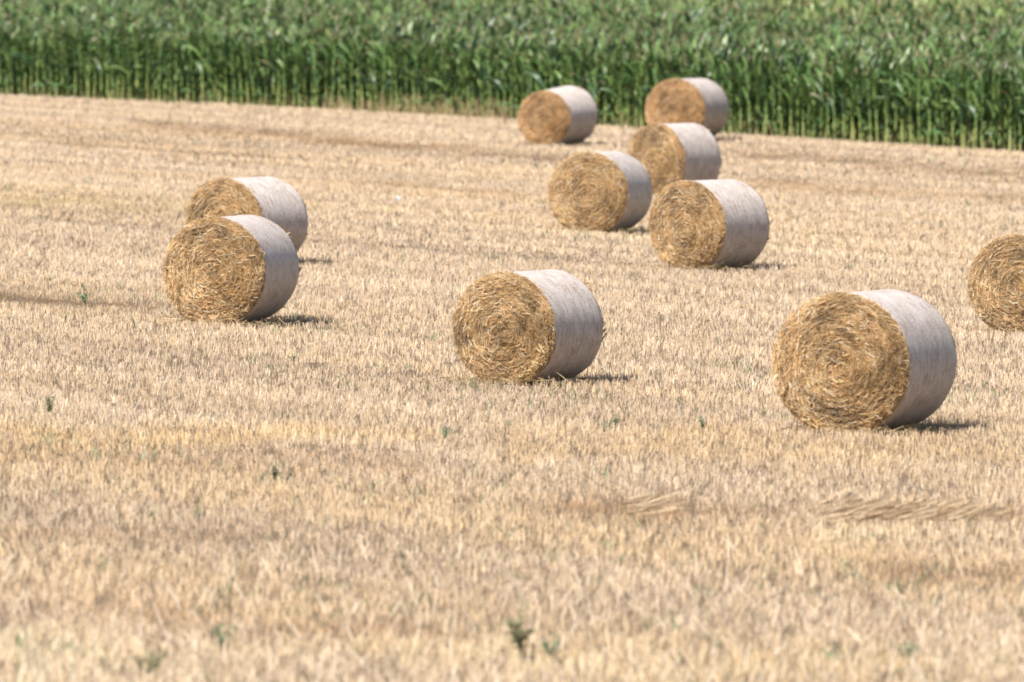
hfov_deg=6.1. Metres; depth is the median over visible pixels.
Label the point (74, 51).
maize plant
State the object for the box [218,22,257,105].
maize plant
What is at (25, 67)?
maize plant
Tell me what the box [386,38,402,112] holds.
maize plant
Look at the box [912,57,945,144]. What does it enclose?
maize plant
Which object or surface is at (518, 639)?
weed
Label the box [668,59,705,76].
maize plant
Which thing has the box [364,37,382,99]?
maize plant
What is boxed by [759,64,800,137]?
maize plant
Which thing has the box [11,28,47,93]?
maize plant
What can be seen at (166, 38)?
maize plant
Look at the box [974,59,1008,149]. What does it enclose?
maize plant
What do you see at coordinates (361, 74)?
maize plant
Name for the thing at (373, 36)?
maize plant
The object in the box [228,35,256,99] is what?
maize plant
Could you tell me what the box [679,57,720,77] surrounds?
maize plant
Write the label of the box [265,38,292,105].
maize plant
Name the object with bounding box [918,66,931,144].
maize plant
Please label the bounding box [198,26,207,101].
maize plant
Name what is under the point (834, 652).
weed
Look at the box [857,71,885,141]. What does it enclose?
maize plant
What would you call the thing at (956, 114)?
maize plant
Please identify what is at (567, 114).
straw bale
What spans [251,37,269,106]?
maize plant
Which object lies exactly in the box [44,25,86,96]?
maize plant
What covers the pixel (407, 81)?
maize plant
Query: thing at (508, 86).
maize plant
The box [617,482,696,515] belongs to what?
flattened straw
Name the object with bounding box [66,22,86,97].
maize plant
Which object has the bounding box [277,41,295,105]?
maize plant
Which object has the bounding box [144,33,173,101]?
maize plant
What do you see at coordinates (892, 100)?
maize plant
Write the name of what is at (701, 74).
maize plant
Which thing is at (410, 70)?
maize plant
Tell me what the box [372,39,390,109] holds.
maize plant
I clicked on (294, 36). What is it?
maize plant
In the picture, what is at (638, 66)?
maize plant
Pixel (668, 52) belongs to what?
maize plant
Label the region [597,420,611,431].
weed
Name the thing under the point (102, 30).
maize plant
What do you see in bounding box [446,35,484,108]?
maize plant
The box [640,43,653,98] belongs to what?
maize plant
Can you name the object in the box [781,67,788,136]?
maize plant
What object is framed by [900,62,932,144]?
maize plant
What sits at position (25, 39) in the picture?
maize plant
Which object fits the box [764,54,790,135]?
maize plant
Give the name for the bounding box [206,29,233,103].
maize plant
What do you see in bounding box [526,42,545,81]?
maize plant
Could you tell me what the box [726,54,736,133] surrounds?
maize plant
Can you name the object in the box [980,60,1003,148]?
maize plant
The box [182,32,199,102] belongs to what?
maize plant
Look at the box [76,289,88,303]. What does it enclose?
weed
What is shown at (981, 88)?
maize plant
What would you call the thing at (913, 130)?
maize plant
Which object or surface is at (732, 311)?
stubble
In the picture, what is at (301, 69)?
maize plant
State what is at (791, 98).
maize plant
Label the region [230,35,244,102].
maize plant
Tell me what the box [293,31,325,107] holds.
maize plant
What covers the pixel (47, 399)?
weed
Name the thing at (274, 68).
maize plant
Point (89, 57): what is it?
maize plant
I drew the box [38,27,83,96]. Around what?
maize plant
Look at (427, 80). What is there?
maize plant
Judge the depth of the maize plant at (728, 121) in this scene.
237.12 m
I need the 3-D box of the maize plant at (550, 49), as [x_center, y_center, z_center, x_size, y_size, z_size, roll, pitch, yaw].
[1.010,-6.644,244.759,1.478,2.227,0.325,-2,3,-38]
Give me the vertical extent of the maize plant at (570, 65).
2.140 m
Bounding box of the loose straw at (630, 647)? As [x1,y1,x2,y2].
[0,133,1023,681]
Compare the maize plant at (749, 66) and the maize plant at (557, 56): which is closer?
the maize plant at (749, 66)
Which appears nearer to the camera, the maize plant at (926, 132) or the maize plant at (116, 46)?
the maize plant at (926, 132)
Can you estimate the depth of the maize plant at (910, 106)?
227.91 m
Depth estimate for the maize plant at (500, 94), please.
248.59 m
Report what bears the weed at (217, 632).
on the ground at (230, 526)
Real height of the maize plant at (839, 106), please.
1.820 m
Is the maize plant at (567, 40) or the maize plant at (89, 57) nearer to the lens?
the maize plant at (567, 40)
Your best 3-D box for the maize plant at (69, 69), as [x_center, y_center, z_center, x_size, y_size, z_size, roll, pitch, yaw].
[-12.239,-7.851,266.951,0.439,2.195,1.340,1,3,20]
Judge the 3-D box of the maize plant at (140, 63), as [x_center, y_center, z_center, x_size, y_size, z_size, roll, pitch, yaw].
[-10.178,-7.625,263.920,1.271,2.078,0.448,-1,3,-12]
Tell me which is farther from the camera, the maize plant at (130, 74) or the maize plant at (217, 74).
the maize plant at (130, 74)
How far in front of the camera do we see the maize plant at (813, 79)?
232.17 m
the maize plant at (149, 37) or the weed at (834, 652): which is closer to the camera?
the weed at (834, 652)
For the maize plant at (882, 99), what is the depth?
230.11 m
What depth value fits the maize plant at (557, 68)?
244.93 m
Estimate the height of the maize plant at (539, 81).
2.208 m
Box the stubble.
[0,93,1023,681]
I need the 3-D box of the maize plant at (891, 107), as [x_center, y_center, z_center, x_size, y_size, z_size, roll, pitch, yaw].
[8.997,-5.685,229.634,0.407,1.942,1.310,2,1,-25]
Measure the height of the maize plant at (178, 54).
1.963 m
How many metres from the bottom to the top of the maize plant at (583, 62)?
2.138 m
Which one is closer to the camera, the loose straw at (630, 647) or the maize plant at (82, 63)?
the loose straw at (630, 647)
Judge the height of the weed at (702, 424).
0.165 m
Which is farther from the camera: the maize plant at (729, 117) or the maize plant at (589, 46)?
the maize plant at (589, 46)
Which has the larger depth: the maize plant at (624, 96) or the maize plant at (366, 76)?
the maize plant at (366, 76)
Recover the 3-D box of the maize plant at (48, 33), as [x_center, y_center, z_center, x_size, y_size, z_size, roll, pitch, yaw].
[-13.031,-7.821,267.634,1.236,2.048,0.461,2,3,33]
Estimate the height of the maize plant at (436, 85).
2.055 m
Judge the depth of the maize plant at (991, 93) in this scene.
224.98 m
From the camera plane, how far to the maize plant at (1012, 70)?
223.96 m
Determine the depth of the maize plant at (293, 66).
258.55 m
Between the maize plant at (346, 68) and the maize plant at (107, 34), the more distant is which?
the maize plant at (107, 34)
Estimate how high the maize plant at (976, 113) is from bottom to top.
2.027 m
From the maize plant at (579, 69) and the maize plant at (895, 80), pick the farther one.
the maize plant at (579, 69)
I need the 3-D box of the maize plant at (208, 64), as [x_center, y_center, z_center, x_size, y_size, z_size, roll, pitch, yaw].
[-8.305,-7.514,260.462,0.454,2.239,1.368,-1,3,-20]
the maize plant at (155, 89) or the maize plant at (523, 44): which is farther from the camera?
the maize plant at (155, 89)
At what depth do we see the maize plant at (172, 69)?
262.85 m
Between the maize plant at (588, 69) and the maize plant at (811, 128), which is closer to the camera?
the maize plant at (811, 128)
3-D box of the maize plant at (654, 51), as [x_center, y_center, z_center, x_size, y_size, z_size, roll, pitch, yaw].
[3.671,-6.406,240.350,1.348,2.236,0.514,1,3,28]
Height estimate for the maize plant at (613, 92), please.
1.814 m
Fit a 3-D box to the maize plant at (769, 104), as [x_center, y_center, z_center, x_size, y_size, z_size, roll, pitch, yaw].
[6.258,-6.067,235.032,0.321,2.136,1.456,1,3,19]
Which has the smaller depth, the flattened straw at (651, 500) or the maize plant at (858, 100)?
the flattened straw at (651, 500)
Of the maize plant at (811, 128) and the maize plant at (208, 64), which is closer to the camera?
the maize plant at (811, 128)
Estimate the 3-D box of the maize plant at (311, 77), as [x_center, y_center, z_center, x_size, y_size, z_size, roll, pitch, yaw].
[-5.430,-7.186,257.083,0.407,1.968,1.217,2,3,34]
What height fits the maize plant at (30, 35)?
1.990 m
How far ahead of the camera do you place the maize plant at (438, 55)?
251.26 m
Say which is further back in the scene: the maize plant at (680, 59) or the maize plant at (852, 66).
the maize plant at (680, 59)
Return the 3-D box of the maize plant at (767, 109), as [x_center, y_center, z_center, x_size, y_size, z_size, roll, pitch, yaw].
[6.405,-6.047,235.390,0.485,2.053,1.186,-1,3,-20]
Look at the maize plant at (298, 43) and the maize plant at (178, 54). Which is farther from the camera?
the maize plant at (178, 54)
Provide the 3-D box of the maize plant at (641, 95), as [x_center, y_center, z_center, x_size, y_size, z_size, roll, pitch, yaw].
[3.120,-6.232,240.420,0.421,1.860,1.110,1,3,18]
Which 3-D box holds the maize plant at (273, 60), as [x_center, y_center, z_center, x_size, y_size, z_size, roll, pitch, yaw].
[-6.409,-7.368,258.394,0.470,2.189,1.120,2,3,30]
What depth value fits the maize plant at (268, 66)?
259.40 m
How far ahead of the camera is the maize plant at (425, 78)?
251.38 m
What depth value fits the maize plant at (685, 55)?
238.68 m
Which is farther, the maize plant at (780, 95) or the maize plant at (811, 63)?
the maize plant at (780, 95)
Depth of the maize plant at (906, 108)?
228.18 m
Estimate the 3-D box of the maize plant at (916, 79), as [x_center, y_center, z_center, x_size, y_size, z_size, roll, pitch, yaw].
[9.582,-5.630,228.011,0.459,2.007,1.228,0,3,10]
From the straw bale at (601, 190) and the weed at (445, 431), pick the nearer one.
the weed at (445, 431)
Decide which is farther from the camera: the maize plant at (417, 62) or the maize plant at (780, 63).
the maize plant at (417, 62)
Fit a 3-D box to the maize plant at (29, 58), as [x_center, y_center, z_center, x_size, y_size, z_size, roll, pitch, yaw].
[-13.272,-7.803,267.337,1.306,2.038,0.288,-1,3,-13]
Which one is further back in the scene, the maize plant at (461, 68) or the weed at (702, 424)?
the maize plant at (461, 68)
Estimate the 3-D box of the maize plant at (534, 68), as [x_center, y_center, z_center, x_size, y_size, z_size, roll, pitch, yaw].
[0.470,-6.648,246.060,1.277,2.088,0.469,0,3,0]
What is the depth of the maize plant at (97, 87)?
265.94 m
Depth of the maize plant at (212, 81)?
261.44 m
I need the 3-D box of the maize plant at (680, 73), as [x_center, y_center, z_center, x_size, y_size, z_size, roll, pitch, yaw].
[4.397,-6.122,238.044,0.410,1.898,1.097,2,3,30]
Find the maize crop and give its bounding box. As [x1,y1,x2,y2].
[0,0,1023,150]
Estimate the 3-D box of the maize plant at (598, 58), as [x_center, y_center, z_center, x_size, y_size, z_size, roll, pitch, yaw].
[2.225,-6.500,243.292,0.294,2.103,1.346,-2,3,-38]
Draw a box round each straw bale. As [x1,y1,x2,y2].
[161,214,300,324]
[184,176,308,251]
[451,267,607,383]
[518,85,597,145]
[546,150,653,232]
[627,122,721,195]
[644,78,729,135]
[648,179,770,270]
[770,289,959,432]
[967,234,1023,333]
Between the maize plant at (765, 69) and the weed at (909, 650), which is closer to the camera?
the weed at (909, 650)
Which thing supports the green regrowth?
on the ground at (230, 526)
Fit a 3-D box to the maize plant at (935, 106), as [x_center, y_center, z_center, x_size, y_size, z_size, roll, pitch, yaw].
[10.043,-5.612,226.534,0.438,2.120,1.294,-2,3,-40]
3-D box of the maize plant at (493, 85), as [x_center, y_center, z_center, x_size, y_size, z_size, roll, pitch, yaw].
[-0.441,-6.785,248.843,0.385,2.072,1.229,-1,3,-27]
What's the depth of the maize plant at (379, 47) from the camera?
253.74 m
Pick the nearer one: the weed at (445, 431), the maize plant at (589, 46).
the weed at (445, 431)
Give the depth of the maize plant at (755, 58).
235.56 m
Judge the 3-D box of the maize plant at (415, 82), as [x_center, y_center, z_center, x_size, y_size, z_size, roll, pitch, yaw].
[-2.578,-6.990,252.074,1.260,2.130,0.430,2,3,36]
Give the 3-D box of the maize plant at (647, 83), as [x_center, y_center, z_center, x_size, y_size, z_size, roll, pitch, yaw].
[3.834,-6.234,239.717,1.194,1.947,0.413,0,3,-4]
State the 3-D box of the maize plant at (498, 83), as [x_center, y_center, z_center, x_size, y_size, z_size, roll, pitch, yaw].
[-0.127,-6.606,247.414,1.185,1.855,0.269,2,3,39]
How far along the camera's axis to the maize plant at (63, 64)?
266.90 m
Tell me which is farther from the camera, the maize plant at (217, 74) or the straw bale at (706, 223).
the maize plant at (217, 74)
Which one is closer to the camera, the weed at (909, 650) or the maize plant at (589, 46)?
the weed at (909, 650)
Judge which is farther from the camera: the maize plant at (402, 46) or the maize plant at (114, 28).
the maize plant at (114, 28)
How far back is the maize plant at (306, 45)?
258.10 m
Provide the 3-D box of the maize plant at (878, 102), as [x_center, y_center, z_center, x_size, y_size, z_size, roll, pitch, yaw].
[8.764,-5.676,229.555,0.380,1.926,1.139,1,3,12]
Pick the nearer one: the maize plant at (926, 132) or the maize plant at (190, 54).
the maize plant at (926, 132)
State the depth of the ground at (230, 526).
94.08 m
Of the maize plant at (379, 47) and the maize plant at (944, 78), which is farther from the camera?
the maize plant at (379, 47)
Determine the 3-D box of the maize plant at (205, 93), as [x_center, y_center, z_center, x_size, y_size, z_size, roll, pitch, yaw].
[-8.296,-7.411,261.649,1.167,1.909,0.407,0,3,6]
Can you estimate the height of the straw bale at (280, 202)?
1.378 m
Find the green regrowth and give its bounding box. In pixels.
[0,101,1023,681]
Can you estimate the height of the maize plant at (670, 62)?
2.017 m
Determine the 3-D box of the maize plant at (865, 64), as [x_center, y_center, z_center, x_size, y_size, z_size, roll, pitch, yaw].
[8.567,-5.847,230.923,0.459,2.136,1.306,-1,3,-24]
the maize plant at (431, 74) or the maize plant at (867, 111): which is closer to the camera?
the maize plant at (867, 111)
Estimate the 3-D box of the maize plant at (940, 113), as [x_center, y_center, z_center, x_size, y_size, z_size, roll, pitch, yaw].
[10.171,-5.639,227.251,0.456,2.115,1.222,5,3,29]
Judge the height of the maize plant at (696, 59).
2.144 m
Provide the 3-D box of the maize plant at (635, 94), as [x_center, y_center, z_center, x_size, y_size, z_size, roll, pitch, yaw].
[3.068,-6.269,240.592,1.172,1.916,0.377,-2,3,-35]
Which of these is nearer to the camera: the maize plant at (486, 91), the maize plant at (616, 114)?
the maize plant at (616, 114)
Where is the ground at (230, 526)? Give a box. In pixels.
[0,82,1023,681]
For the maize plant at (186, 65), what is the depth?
262.25 m
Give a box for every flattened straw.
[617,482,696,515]
[803,487,1014,523]
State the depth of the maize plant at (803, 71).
233.41 m
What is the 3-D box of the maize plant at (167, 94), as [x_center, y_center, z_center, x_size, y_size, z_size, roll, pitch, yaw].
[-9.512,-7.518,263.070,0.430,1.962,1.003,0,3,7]
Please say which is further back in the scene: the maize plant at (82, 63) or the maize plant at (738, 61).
the maize plant at (82, 63)
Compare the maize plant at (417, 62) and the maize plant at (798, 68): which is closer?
the maize plant at (798, 68)
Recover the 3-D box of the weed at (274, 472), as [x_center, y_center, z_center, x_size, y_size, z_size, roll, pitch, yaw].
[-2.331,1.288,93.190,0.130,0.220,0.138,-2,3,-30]
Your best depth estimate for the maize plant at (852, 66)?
231.39 m
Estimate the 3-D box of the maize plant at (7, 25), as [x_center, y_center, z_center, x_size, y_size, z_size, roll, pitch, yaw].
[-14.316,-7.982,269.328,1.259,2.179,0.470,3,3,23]
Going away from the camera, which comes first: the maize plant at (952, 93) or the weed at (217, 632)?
the weed at (217, 632)
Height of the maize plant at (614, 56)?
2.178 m
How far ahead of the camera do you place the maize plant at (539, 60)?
245.51 m
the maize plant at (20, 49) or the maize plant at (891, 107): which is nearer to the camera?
the maize plant at (891, 107)
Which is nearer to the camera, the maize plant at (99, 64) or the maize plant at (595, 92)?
the maize plant at (595, 92)
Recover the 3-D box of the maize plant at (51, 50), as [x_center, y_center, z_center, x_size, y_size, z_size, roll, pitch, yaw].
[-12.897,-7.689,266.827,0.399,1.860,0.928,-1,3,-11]
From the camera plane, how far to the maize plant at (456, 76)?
249.68 m
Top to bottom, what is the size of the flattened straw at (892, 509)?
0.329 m
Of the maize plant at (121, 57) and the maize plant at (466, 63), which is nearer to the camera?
the maize plant at (466, 63)
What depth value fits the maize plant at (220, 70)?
260.20 m
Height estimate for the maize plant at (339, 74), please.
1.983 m
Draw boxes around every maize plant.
[0,16,29,94]
[0,26,15,94]
[0,31,3,88]
[0,36,7,93]
[3,20,18,94]
[4,30,22,94]
[5,29,22,82]
[8,29,41,94]
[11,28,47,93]
[12,26,23,93]
[15,27,47,96]
[17,24,35,95]
[18,26,39,95]
[25,25,51,95]
[29,32,59,96]
[34,26,59,94]
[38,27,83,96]
[39,25,51,96]
[40,26,73,96]
[42,26,68,94]
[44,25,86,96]
[45,32,58,95]
[57,20,91,96]
[59,31,69,95]
[60,21,82,96]
[65,25,95,86]
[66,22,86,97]
[66,26,97,96]
[66,28,94,97]
[73,38,95,97]
[78,33,100,97]
[79,36,106,96]
[90,25,117,99]
[92,30,110,98]
[95,27,108,98]
[101,23,132,98]
[102,28,135,98]
[104,29,143,97]
[105,19,117,97]
[105,37,119,92]
[109,34,120,100]
[112,38,145,98]
[115,24,154,99]
[119,24,151,100]
[120,27,151,100]
[120,34,132,99]
[129,24,158,101]
[131,32,163,97]
[133,38,163,101]
[142,37,159,99]
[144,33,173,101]
[144,35,163,102]
[151,39,185,101]
[156,32,173,100]
[156,33,170,100]
[159,33,183,101]
[163,31,185,102]
[169,28,206,102]
[169,33,192,102]
[170,30,193,101]
[178,28,203,101]
[182,26,219,101]
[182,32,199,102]
[193,44,222,102]
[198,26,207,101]
[200,32,233,104]
[203,25,221,102]
[205,36,229,101]
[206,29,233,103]
[206,32,219,103]
[207,33,220,101]
[213,47,232,101]
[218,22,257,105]
[226,29,263,104]
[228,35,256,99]
[229,25,240,104]
[229,32,262,103]
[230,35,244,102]
[231,44,246,102]
[240,40,261,104]
[247,37,261,106]
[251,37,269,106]
[253,40,263,105]
[254,30,279,104]
[256,33,280,103]
[257,28,289,103]
[258,30,294,104]
[262,36,273,106]
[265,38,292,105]
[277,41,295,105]
[279,40,291,106]
[279,40,293,105]
[282,37,304,105]
[285,40,310,107]
[285,40,314,105]
[286,30,307,106]
[287,29,321,93]
[291,36,304,107]
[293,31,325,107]
[296,29,324,106]
[299,39,324,106]
[305,35,336,107]
[310,44,326,109]
[313,31,336,105]
[315,27,347,107]
[321,43,333,104]
[324,38,354,108]
[329,34,367,108]
[332,35,354,105]
[334,32,356,108]
[334,38,350,107]
[336,28,369,109]
[340,44,371,109]
[346,32,358,108]
[350,45,382,111]
[351,35,363,108]
[351,35,373,101]
[357,30,381,111]
[359,33,404,112]
[362,41,370,108]
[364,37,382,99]
[364,42,387,110]
[371,33,412,107]
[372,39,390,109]
[379,44,404,112]
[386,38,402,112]
[386,39,400,110]
[390,35,411,112]
[390,37,435,113]
[391,40,422,112]
[399,36,427,112]
[401,38,415,99]
[405,37,439,114]
[405,43,436,107]
[414,39,449,110]
[415,54,438,111]
[423,38,456,113]
[424,31,452,115]
[427,34,438,113]
[427,49,455,115]
[440,53,467,112]
[442,47,459,114]
[444,36,454,108]
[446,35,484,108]
[448,39,477,116]
[451,37,467,116]
[451,49,475,108]
[463,43,475,110]
[470,44,490,117]
[473,46,479,110]
[475,51,488,117]
[480,51,509,118]
[482,37,503,114]
[482,47,521,110]
[487,51,508,109]
[487,51,518,120]
[488,42,504,113]
[492,34,536,118]
[492,51,523,118]
[500,62,520,115]
[505,45,518,110]
[506,43,549,108]
[510,45,537,102]
[519,42,533,94]
[523,38,563,89]
[523,53,552,91]
[524,49,537,93]
[525,44,561,89]
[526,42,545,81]
[527,38,565,88]
[546,49,577,83]
[547,43,594,85]
[552,55,574,85]
[553,50,564,86]
[561,49,603,106]
[564,36,579,85]
[564,59,587,87]
[565,53,592,86]
[567,38,601,112]
[571,43,587,90]
[585,45,609,124]
[586,53,610,118]
[587,56,608,124]
[590,52,619,125]
[591,46,633,125]
[598,51,625,116]
[600,58,635,126]
[602,43,618,126]
[606,55,634,127]
[611,51,634,125]
[616,52,644,127]
[616,56,625,124]
[619,55,652,126]
[627,59,644,128]
[629,56,652,83]
[632,44,674,91]
[636,45,667,89]
[636,50,651,124]
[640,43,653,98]
[641,64,673,93]
[654,47,679,78]
[655,44,677,82]
[657,51,692,79]
[664,53,704,78]
[667,53,675,79]
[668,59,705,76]
[673,57,694,78]
[677,55,690,69]
[679,45,710,72]
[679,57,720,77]
[680,48,703,77]
[682,57,712,80]
[693,62,720,80]
[707,50,729,120]
[708,46,737,131]
[718,55,745,133]
[722,55,729,131]
[722,58,737,133]
[723,52,754,134]
[725,63,754,130]
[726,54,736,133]
[733,58,744,133]
[741,53,762,132]
[749,51,764,134]
[752,50,762,134]
[757,53,786,136]
[758,52,777,135]
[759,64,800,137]
[760,56,770,134]
[762,60,778,135]
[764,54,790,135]
[770,57,800,136]
[781,49,801,137]
[781,52,808,135]
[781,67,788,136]
[783,52,826,137]
[790,59,807,137]
[796,59,840,139]
[797,67,818,139]
[799,66,829,120]
[800,65,818,138]
[807,54,842,139]
[810,64,840,137]
[821,48,861,139]
[823,71,841,139]
[824,52,864,139]
[824,61,848,140]
[832,61,849,141]
[836,70,865,141]
[842,67,881,139]
[847,56,872,141]
[852,63,889,131]
[854,66,883,141]
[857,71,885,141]
[871,66,883,141]
[874,64,904,142]
[876,60,919,144]
[878,56,911,143]
[881,60,894,142]
[883,72,917,143]
[889,60,922,142]
[890,68,901,124]
[896,70,923,142]
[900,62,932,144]
[905,67,923,145]
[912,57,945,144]
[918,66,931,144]
[921,62,957,146]
[922,60,952,146]
[923,57,971,146]
[927,62,953,133]
[935,68,976,146]
[939,61,976,148]
[940,78,958,145]
[948,55,987,148]
[951,65,989,148]
[954,64,973,148]
[958,67,991,149]
[963,74,997,147]
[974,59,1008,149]
[975,67,992,148]
[978,68,992,149]
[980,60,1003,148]
[985,75,1022,151]
[994,74,1005,149]
[998,77,1022,150]
[1002,63,1023,142]
[1003,74,1022,150]
[1009,66,1023,147]
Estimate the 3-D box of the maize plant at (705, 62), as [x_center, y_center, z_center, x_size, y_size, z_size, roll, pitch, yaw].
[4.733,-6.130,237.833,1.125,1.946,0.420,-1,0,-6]
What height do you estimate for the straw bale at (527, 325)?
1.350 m
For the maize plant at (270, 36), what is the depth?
259.22 m
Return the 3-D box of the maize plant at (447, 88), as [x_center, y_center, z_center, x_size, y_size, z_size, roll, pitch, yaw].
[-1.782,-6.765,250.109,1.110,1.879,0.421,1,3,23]
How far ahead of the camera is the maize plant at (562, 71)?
244.35 m
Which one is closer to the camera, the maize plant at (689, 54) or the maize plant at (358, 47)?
the maize plant at (689, 54)
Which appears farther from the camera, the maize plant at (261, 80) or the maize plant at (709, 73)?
the maize plant at (261, 80)
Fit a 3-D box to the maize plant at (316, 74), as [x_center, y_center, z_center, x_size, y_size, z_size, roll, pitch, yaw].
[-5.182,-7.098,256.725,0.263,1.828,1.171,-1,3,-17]
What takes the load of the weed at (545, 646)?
on the ground at (230, 526)
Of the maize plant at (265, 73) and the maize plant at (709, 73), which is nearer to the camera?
the maize plant at (709, 73)
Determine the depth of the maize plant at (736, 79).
235.69 m
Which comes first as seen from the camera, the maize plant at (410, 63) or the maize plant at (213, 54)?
the maize plant at (410, 63)
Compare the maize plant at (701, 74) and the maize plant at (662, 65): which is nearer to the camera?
the maize plant at (701, 74)
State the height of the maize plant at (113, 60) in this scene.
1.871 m
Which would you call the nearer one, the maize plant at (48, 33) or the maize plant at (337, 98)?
the maize plant at (337, 98)
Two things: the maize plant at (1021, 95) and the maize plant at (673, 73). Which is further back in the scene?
the maize plant at (673, 73)
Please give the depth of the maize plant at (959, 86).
225.62 m
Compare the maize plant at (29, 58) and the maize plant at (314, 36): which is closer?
the maize plant at (314, 36)
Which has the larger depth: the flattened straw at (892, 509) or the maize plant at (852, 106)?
the maize plant at (852, 106)
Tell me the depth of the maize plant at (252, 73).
258.92 m
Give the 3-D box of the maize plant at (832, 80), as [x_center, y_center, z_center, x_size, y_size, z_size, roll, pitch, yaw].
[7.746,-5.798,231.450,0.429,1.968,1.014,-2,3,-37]
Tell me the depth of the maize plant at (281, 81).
258.83 m
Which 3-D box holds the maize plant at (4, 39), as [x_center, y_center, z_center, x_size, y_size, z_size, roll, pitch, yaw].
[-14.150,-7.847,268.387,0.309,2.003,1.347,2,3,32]
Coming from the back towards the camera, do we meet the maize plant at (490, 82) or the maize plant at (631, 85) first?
the maize plant at (490, 82)
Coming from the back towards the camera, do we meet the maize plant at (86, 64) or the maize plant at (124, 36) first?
the maize plant at (86, 64)
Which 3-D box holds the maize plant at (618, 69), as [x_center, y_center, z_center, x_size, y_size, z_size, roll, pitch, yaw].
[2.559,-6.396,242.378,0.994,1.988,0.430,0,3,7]
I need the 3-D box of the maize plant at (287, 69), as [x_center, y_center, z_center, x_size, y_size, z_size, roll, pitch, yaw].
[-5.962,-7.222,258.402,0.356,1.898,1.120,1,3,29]
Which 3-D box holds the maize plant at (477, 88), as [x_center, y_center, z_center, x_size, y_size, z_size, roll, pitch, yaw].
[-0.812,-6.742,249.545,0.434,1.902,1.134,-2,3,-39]
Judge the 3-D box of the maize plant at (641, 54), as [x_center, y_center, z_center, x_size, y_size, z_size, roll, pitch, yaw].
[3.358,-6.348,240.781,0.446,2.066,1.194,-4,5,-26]
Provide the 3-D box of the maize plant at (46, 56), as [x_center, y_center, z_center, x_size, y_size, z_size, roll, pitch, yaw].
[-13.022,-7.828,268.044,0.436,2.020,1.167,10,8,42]
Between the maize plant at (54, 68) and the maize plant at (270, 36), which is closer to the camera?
the maize plant at (270, 36)
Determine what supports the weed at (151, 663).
on the ground at (230, 526)
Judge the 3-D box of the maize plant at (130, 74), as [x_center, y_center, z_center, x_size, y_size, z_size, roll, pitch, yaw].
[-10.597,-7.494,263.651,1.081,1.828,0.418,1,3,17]
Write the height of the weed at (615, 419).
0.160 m
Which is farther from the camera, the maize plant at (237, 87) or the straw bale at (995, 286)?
the maize plant at (237, 87)
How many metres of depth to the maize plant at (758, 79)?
234.59 m
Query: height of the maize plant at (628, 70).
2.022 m
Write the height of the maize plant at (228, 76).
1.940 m
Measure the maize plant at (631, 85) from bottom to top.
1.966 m
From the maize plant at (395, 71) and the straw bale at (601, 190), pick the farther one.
the maize plant at (395, 71)
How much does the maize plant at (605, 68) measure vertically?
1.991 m
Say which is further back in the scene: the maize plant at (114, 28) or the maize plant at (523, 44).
the maize plant at (114, 28)
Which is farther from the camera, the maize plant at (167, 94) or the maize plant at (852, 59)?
the maize plant at (167, 94)
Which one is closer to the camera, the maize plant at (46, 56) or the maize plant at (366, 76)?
the maize plant at (366, 76)
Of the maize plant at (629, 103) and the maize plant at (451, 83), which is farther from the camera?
the maize plant at (451, 83)
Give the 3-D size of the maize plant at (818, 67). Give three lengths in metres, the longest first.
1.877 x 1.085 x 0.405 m
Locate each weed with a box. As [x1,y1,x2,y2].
[41,396,57,416]
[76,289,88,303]
[132,651,164,677]
[210,624,237,648]
[267,462,278,481]
[440,427,450,436]
[500,609,537,658]
[540,630,563,659]
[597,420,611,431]
[612,414,619,427]
[698,416,705,430]
[823,641,843,662]
[897,644,917,662]
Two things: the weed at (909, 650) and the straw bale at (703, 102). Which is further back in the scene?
the straw bale at (703, 102)
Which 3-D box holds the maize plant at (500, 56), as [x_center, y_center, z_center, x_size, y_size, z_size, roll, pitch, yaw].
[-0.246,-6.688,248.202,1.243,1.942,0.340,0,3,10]
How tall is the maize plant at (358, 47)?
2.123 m
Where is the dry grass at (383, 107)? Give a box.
[26,86,1019,149]
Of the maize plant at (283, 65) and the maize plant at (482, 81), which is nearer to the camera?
the maize plant at (482, 81)
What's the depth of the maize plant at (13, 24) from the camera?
269.12 m
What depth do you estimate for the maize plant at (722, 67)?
236.17 m
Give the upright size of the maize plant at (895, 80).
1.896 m
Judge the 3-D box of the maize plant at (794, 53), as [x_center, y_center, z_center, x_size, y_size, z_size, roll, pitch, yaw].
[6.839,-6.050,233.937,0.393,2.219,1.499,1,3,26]
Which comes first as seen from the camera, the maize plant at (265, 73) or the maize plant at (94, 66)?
the maize plant at (265, 73)
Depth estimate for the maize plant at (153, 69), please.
262.85 m
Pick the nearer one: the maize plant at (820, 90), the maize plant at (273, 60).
the maize plant at (820, 90)
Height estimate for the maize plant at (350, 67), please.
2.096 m
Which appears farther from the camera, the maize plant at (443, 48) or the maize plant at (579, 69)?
the maize plant at (443, 48)
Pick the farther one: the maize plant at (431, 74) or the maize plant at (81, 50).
the maize plant at (81, 50)
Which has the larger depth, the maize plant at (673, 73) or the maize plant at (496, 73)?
the maize plant at (496, 73)
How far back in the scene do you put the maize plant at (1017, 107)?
222.68 m
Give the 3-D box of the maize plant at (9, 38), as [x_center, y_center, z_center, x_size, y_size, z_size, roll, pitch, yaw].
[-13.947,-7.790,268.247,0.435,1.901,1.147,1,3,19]
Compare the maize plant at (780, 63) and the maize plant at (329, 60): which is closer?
the maize plant at (780, 63)
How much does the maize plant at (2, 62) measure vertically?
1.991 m
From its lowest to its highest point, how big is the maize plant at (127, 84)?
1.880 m
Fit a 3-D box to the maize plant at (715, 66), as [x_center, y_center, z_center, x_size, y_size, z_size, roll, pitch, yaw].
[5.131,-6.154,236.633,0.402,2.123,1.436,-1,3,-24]
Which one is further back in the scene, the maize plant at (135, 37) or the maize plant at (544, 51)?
the maize plant at (135, 37)
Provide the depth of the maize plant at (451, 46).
250.93 m
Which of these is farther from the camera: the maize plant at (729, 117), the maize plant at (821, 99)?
the maize plant at (729, 117)

